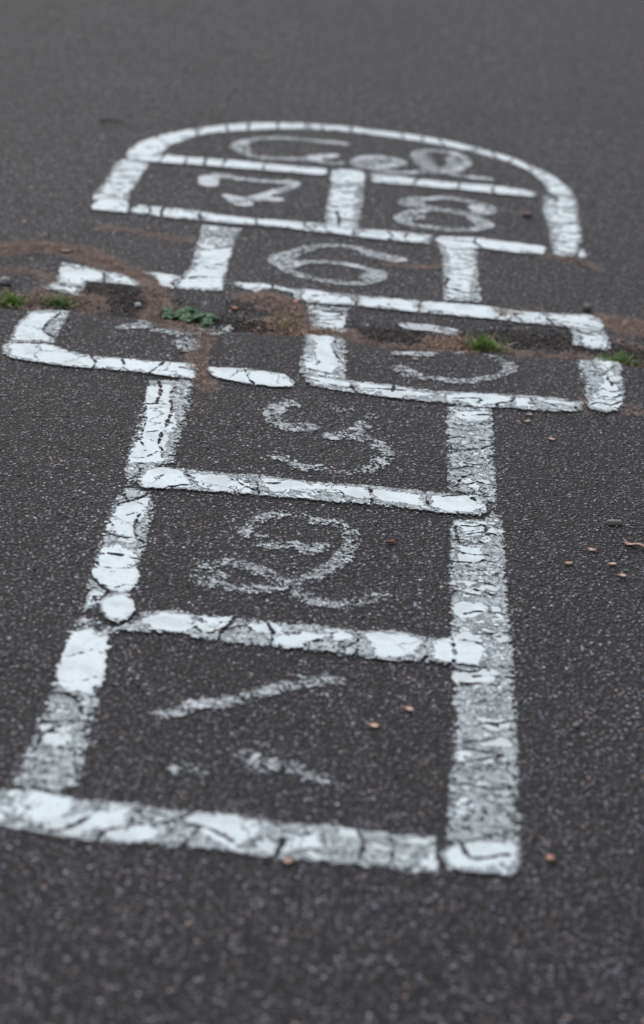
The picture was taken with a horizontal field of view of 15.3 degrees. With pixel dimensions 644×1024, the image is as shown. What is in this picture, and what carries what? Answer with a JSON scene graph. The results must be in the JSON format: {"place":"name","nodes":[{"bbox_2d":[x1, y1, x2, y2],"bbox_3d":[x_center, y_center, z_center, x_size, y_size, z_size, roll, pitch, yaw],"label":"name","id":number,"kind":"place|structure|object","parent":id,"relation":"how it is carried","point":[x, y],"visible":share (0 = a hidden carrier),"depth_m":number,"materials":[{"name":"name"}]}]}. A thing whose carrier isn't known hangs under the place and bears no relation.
{"place":"outdoors","nodes":[
{"label":"outdoors","id":0,"kind":"place"},
{"bbox_2d":[0,0,643,1023],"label":"ground","id":1,"kind":"structure","parent":0,"point":[322,60],"depth_m":3.24,"materials":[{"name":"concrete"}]},
{"bbox_2d":[0,277,11,284],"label":"pebble","id":2,"kind":"object","parent":1,"relation":"on","point":[5,280],"visible":1,"depth_m":4.04,"materials":[{"name":"grey stone"}]},
{"bbox_2d":[0,285,35,309],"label":"grass tuft","id":3,"kind":"object","parent":1,"relation":"on","point":[13,301],"visible":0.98,"depth_m":3.97,"materials":[{"name":"plant"}]},
{"bbox_2d":[35,290,88,309],"bbox_3d":[-0.433,-0.350,3.989,0.085,0.038,0.059,11,24,12],"label":"grass tuft","id":4,"kind":"object","parent":1,"relation":"on","point":[61,298],"visible":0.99,"depth_m":3.99,"materials":[{"name":"plant"}]},
{"bbox_2d":[100,120,123,123],"bbox_3d":[-0.442,-0.821,5.047,0.052,0.006,0.007,6,23,0],"label":"twig","id":5,"kind":"object","parent":1,"relation":"on","point":[111,120],"visible":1,"depth_m":5.05,"materials":[{"name":"plant"}]},
{"bbox_2d":[115,320,238,351],"bbox_3d":[-0.232,-0.286,3.878,0.213,0.012,0.177,6,23,0],"label":"painted numeral","id":6,"kind":"object","parent":1,"relation":"on","point":[142,325],"visible":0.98,"depth_m":3.88,"materials":[{"name":"paint"}]},
{"bbox_2d":[161,306,218,327],"bbox_3d":[-0.219,-0.319,3.970,0.101,0.034,0.070,10,24,10],"label":"leafy weed","id":7,"kind":"object","parent":1,"relation":"on","point":[188,314],"visible":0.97,"depth_m":3.96,"materials":[{"name":"green plant"}]},
{"bbox_2d":[150,673,345,787],"bbox_3d":[-0.079,0.237,2.704,0.237,0.003,0.294,6,23,0],"label":"painted numeral","id":8,"kind":"object","parent":1,"relation":"on","point":[193,705],"visible":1,"depth_m":2.73,"materials":[{"name":"paint"}]},
{"bbox_2d":[198,173,300,206],"bbox_3d":[-0.147,-0.625,4.670,0.213,0.001,0.222,6,23,0],"label":"painted numeral","id":9,"kind":"object","parent":1,"relation":"on","point":[208,180],"visible":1,"depth_m":4.69,"materials":[{"name":"paint"}]},
{"bbox_2d":[283,858,293,862],"bbox_3d":[-0.034,0.355,2.439,0.012,0.003,0.008,6,23,0],"label":"bud scale","id":10,"kind":"object","parent":1,"relation":"on","point":[287,860],"visible":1,"depth_m":2.44,"materials":[{"name":"brown plant"}]},
{"bbox_2d":[241,312,337,338],"bbox_3d":[-0.050,-0.296,3.956,0.180,0.032,0.118,6,23,0],"label":"dry grass clump","id":11,"kind":"object","parent":1,"relation":"on","point":[287,327],"visible":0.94,"depth_m":3.96,"materials":[{"name":"plant"}]},
{"bbox_2d":[275,316,303,326],"bbox_3d":[-0.053,-0.313,3.974,0.052,0.031,0.043,-2,24,-16],"label":"grass tuft","id":12,"kind":"object","parent":1,"relation":"on","point":[288,321],"visible":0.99,"depth_m":3.97,"materials":[{"name":"plant"}]},
{"bbox_2d":[231,136,349,163],"bbox_3d":[-0.066,-0.753,4.979,0.258,0.002,0.204,6,23,0],"label":"painted curl","id":13,"kind":"object","parent":1,"relation":"on","point":[318,158],"visible":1,"depth_m":4.95,"materials":[{"name":"white paint"}]},
{"bbox_2d":[190,510,391,609],"bbox_3d":[-0.035,0.057,3.128,0.270,0.002,0.306,6,23,0],"label":"painted numeral","id":14,"kind":"object","parent":1,"relation":"on","point":[256,567],"visible":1,"depth_m":3.09,"materials":[{"name":"paint"}]},
{"bbox_2d":[0,122,625,875],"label":"hopscotch grid","id":15,"kind":"object","parent":1,"relation":"on","point":[78,668],"visible":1,"depth_m":3.23,"materials":[{"name":"paint"}]},
{"bbox_2d":[0,223,643,411],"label":"dry moss","id":16,"kind":"object","parent":1,"relation":"on","point":[273,296],"visible":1,"depth_m":4.03,"materials":[{"name":"brown plant"}]},
{"bbox_2d":[0,0,643,1023],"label":"loose grit","id":17,"kind":"object","parent":1,"relation":"on","point":[332,504],"visible":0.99,"depth_m":3.67,"materials":[{"name":"grey gravel"}]},
{"bbox_2d":[262,399,398,474],"bbox_3d":[0.009,-0.110,3.513,0.219,0.003,0.294,6,23,0],"label":"painted numeral","id":18,"kind":"object","parent":1,"relation":"on","point":[280,410],"visible":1,"depth_m":3.53,"materials":[{"name":"paint"}]},
{"bbox_2d":[268,243,407,285],"bbox_3d":[0.027,-0.445,4.290,0.234,0.002,0.253,17,26,25],"label":"painted numeral","id":19,"kind":"object","parent":1,"relation":"on","point":[349,264],"visible":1,"depth_m":4.28,"materials":[{"name":"paint"}]},
{"bbox_2d":[368,723,379,726],"bbox_3d":[0.059,0.242,2.724,0.010,0.002,0.010,23,29,35],"label":"bud scale","id":20,"kind":"object","parent":1,"relation":"on","point":[374,725],"visible":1,"depth_m":2.73,"materials":[{"name":"brown plant"}]},
{"bbox_2d":[349,155,429,173],"bbox_3d":[0.140,-0.713,4.928,0.177,0.001,0.144,6,23,0],"label":"painted curl","id":21,"kind":"object","parent":1,"relation":"on","point":[378,167],"visible":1,"depth_m":4.93,"materials":[{"name":"white paint"}]},
{"bbox_2d":[386,539,396,542],"bbox_3d":[0.092,0.039,3.188,0.014,0.004,0.010,6,23,0],"label":"bark chip","id":22,"kind":"object","parent":1,"relation":"on","point":[391,541],"visible":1,"depth_m":3.19,"materials":[{"name":"brown wood"}]},
{"bbox_2d":[403,706,413,710],"bbox_3d":[0.100,0.227,2.767,0.012,0.003,0.008,6,23,0],"label":"bud scale","id":23,"kind":"object","parent":1,"relation":"on","point":[408,708],"visible":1,"depth_m":2.77,"materials":[{"name":"brown plant"}]},
{"bbox_2d":[394,196,496,231],"bbox_3d":[0.240,-0.578,4.638,0.213,0.002,0.252,6,23,0],"label":"painted numeral","id":24,"kind":"object","parent":1,"relation":"on","point":[478,210],"visible":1,"depth_m":4.64,"materials":[{"name":"paint"}]},
{"bbox_2d":[407,333,490,352],"bbox_3d":[0.213,-0.269,3.954,0.148,0.026,0.089,6,23,0],"label":"dry grass clump","id":25,"kind":"object","parent":1,"relation":"on","point":[454,345],"visible":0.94,"depth_m":3.95,"materials":[{"name":"plant"}]},
{"bbox_2d":[410,149,492,179],"bbox_3d":[0.270,-0.724,4.982,0.183,0.002,0.222,6,23,0],"label":"painted curl","id":26,"kind":"object","parent":1,"relation":"on","point":[460,167],"visible":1,"depth_m":4.97,"materials":[{"name":"white paint"}]},
{"bbox_2d":[391,322,518,384],"bbox_3d":[0.214,-0.252,3.893,0.216,0.013,0.297,6,23,0],"label":"painted numeral","id":27,"kind":"object","parent":1,"relation":"on","point":[424,327],"visible":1,"depth_m":3.87,"materials":[{"name":"paint"}]},
{"bbox_2d":[450,327,520,352],"bbox_3d":[0.272,-0.272,3.950,0.099,0.056,0.090,21,28,33],"label":"grass tuft","id":28,"kind":"object","parent":1,"relation":"on","point":[483,343],"visible":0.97,"depth_m":3.95,"materials":[{"name":"plant"}]},
{"bbox_2d":[522,211,531,216],"bbox_3d":[0.399,-0.579,4.665,0.018,0.011,0.018,24,29,36],"label":"pebble","id":29,"kind":"object","parent":1,"relation":"on","point":[527,214],"visible":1,"depth_m":4.66,"materials":[{"name":"stone"}]},
{"bbox_2d":[544,854,555,860],"bbox_3d":[0.237,0.360,2.494,0.010,0.004,0.010,-5,25,-21],"label":"bud scale","id":30,"kind":"object","parent":1,"relation":"on","point":[550,857],"visible":1,"depth_m":2.50,"materials":[{"name":"brown plant"}]},
{"bbox_2d":[582,304,591,311],"bbox_3d":[0.460,-0.353,4.155,0.017,0.014,0.016,6,23,0],"label":"pebble","id":31,"kind":"object","parent":1,"relation":"on","point":[587,307],"visible":1,"depth_m":4.15,"materials":[{"name":"grey stone"}]},
{"bbox_2d":[605,519,622,525],"bbox_3d":[0.402,0.015,3.304,0.025,0.009,0.009,6,23,0],"label":"seed husk","id":32,"kind":"object","parent":1,"relation":"on","point":[614,522],"visible":1,"depth_m":3.30,"materials":[{"name":"grey plant"}]},
{"bbox_2d":[591,348,643,366],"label":"grass tuft","id":33,"kind":"object","parent":1,"relation":"on","point":[615,358],"visible":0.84,"depth_m":3.95,"materials":[{"name":"plant"}]},
{"bbox_2d":[622,538,643,547],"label":"twig","id":34,"kind":"object","parent":1,"relation":"on","point":[632,544],"visible":1,"depth_m":3.24,"materials":[{"name":"brown wood"}]}
]}

